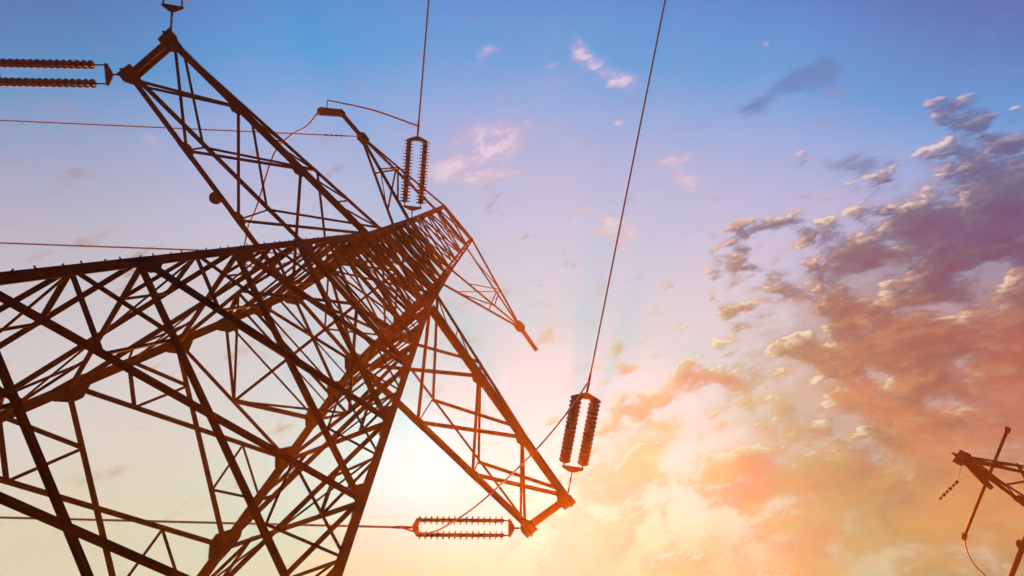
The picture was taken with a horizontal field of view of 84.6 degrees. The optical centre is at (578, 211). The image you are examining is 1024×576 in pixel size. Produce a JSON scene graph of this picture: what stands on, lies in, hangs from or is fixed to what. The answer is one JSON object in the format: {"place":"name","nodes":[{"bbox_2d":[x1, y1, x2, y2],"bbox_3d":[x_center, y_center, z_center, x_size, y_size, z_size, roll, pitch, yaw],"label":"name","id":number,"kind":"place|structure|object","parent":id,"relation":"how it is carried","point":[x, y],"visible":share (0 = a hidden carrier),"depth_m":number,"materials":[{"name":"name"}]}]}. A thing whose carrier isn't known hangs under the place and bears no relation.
{"place":"outdoors","nodes":[
{"label":"outdoors","id":0,"kind":"place"},
{"bbox_2d":[0,0,1023,575],"label":"sky","id":1,"kind":"structure","parent":0,"point":[815,298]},
{"bbox_3d":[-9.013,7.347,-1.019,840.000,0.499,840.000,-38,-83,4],"label":"ground","id":2,"kind":"structure","parent":0,"visible":0},
{"bbox_2d":[0,28,575,575],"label":"lattice tower","id":3,"kind":"structure","parent":2,"relation":"on","point":[350,248],"depth_m":17.03,"materials":[{"name":"red metal"}]},
{"bbox_2d":[0,58,118,87],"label":"insulator set","id":4,"kind":"object","parent":3,"relation":"attached to","point":[46,64],"visible":1,"depth_m":22.47,"materials":[{"name":"brown ceramic"}]},
{"bbox_2d":[161,0,189,30],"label":"insulator set","id":5,"kind":"object","parent":3,"relation":"attached to","point":[172,8],"visible":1,"depth_m":22.19,"materials":[{"name":"brown ceramic"}]},
{"bbox_2d":[0,120,358,136],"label":"earth wire","id":6,"kind":"object","parent":3,"relation":"attached to","point":[165,127],"visible":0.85,"depth_m":37.99,"materials":[{"name":"metal"}]},
{"bbox_2d":[317,107,343,116],"bbox_3d":[-16.115,-6.452,36.303,0.552,3.429,0.540,-38,-83,4],"label":"insulator","id":7,"kind":"object","parent":3,"relation":"hanging from","point":[324,111],"visible":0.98,"depth_m":35.87,"materials":[{"name":"brown ceramic"}]},
{"bbox_2d":[243,112,317,267],"bbox_3d":[-17.881,-1.420,33.600,4.381,3.514,8.960,-4,-82,0],"label":"jumper cable","id":8,"kind":"object","parent":7,"relation":"hanging from","point":[265,180],"visible":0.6,"depth_m":33.14,"materials":[{"name":"metal"}]},
{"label":"jumper hanger","id":9,"kind":"object","parent":7,"relation":"hanging from","visible":0},
{"bbox_2d":[327,99,417,126],"bbox_3d":[-12.534,-6.073,33.555,6.498,3.222,0.372,14,-82,-3],"label":"jumper cable","id":10,"kind":"object","parent":9,"relation":"hanging from","point":[372,110],"visible":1,"depth_m":32.55,"materials":[{"name":"metal"}]},
{"bbox_2d":[328,248,413,265],"bbox_3d":[-12.867,2.715,34.032,5.740,0.380,1.080,2,-82,-1],"label":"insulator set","id":11,"kind":"object","parent":3,"relation":"attached to","point":[393,262],"visible":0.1,"depth_m":34.04,"materials":[{"name":"brown ceramic"}]},
{"bbox_2d":[0,242,299,254],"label":"conductor","id":12,"kind":"object","parent":11,"relation":"attached to","point":[112,247],"visible":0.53,"depth_m":33.72,"materials":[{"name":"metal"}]},
{"bbox_2d":[400,122,429,217],"bbox_3d":[-9.729,-2.482,33.331,1.570,0.620,5.890,6,-82,-2],"label":"insulator set","id":13,"kind":"object","parent":3,"relation":"attached to","point":[406,182],"visible":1,"depth_m":33.21,"materials":[{"name":"brown ceramic"}]},
{"bbox_2d":[418,0,429,123],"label":"conductor","id":14,"kind":"object","parent":13,"relation":"attached to","point":[423,61],"visible":1,"depth_m":32.42,"materials":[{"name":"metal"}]},
{"bbox_2d":[392,515,520,539],"bbox_3d":[-5.483,14.447,25.524,6.060,0.380,1.120,1,-82,-1],"label":"insulator set","id":15,"kind":"object","parent":3,"relation":"attached to","point":[416,524],"visible":0.97,"depth_m":25.48,"materials":[{"name":"brown ceramic"}]},
{"bbox_2d":[0,516,393,527],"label":"conductor","id":16,"kind":"object","parent":15,"relation":"attached to","point":[197,522],"visible":0.73,"depth_m":25.30,"materials":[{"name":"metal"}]},
{"bbox_2d":[400,381,588,533],"bbox_3d":[-3.583,11.373,23.941,11.190,2.382,0.831,-39,-83,5],"label":"jumper cable","id":17,"kind":"object","parent":15,"relation":"hanging from","point":[522,463],"visible":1,"depth_m":23.19,"materials":[{"name":"metal"}]},
{"bbox_2d":[559,373,600,493],"bbox_3d":[0.019,10.044,24.968,1.380,0.540,6.060,10,-82,-2],"label":"insulator set","id":18,"kind":"object","parent":3,"relation":"attached to","point":[587,436],"visible":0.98,"depth_m":24.83,"materials":[{"name":"brown ceramic"}]},
{"bbox_2d":[590,0,665,372],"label":"conductor","id":19,"kind":"object","parent":18,"relation":"attached to","point":[628,183],"visible":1,"depth_m":23.37,"materials":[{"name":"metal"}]},
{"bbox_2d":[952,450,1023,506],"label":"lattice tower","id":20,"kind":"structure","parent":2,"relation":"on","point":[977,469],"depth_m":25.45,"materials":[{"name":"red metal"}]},
{"bbox_2d":[939,460,962,499],"bbox_3d":[16.787,12.050,24.992,0.324,0.735,2.072,43,-85,-6],"label":"link chain","id":21,"kind":"object","parent":20,"relation":"hanging from","point":[950,488],"visible":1,"depth_m":24.84,"materials":[{"name":"metal"}]},
{"bbox_2d":[961,426,1010,540],"bbox_3d":[18.489,12.332,25.326,0.385,0.420,5.652,15,-82,-3],"label":"jumper bar","id":22,"kind":"object","parent":20,"relation":"attached to","point":[987,484],"visible":1,"depth_m":25.20,"materials":[{"name":"brown metal"}]},
{"bbox_2d":[964,540,985,575],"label":"jumper cable","id":23,"kind":"object","parent":22,"relation":"hanging from","point":[972,560],"visible":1,"depth_m":25.34,"materials":[{"name":"metal"}]},
{"bbox_2d":[1008,536,1023,575],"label":"jumper bar","id":24,"kind":"object","parent":20,"relation":"attached to","point":[1018,557],"visible":1,"depth_m":25.81,"materials":[{"name":"brown metal"}]}
]}

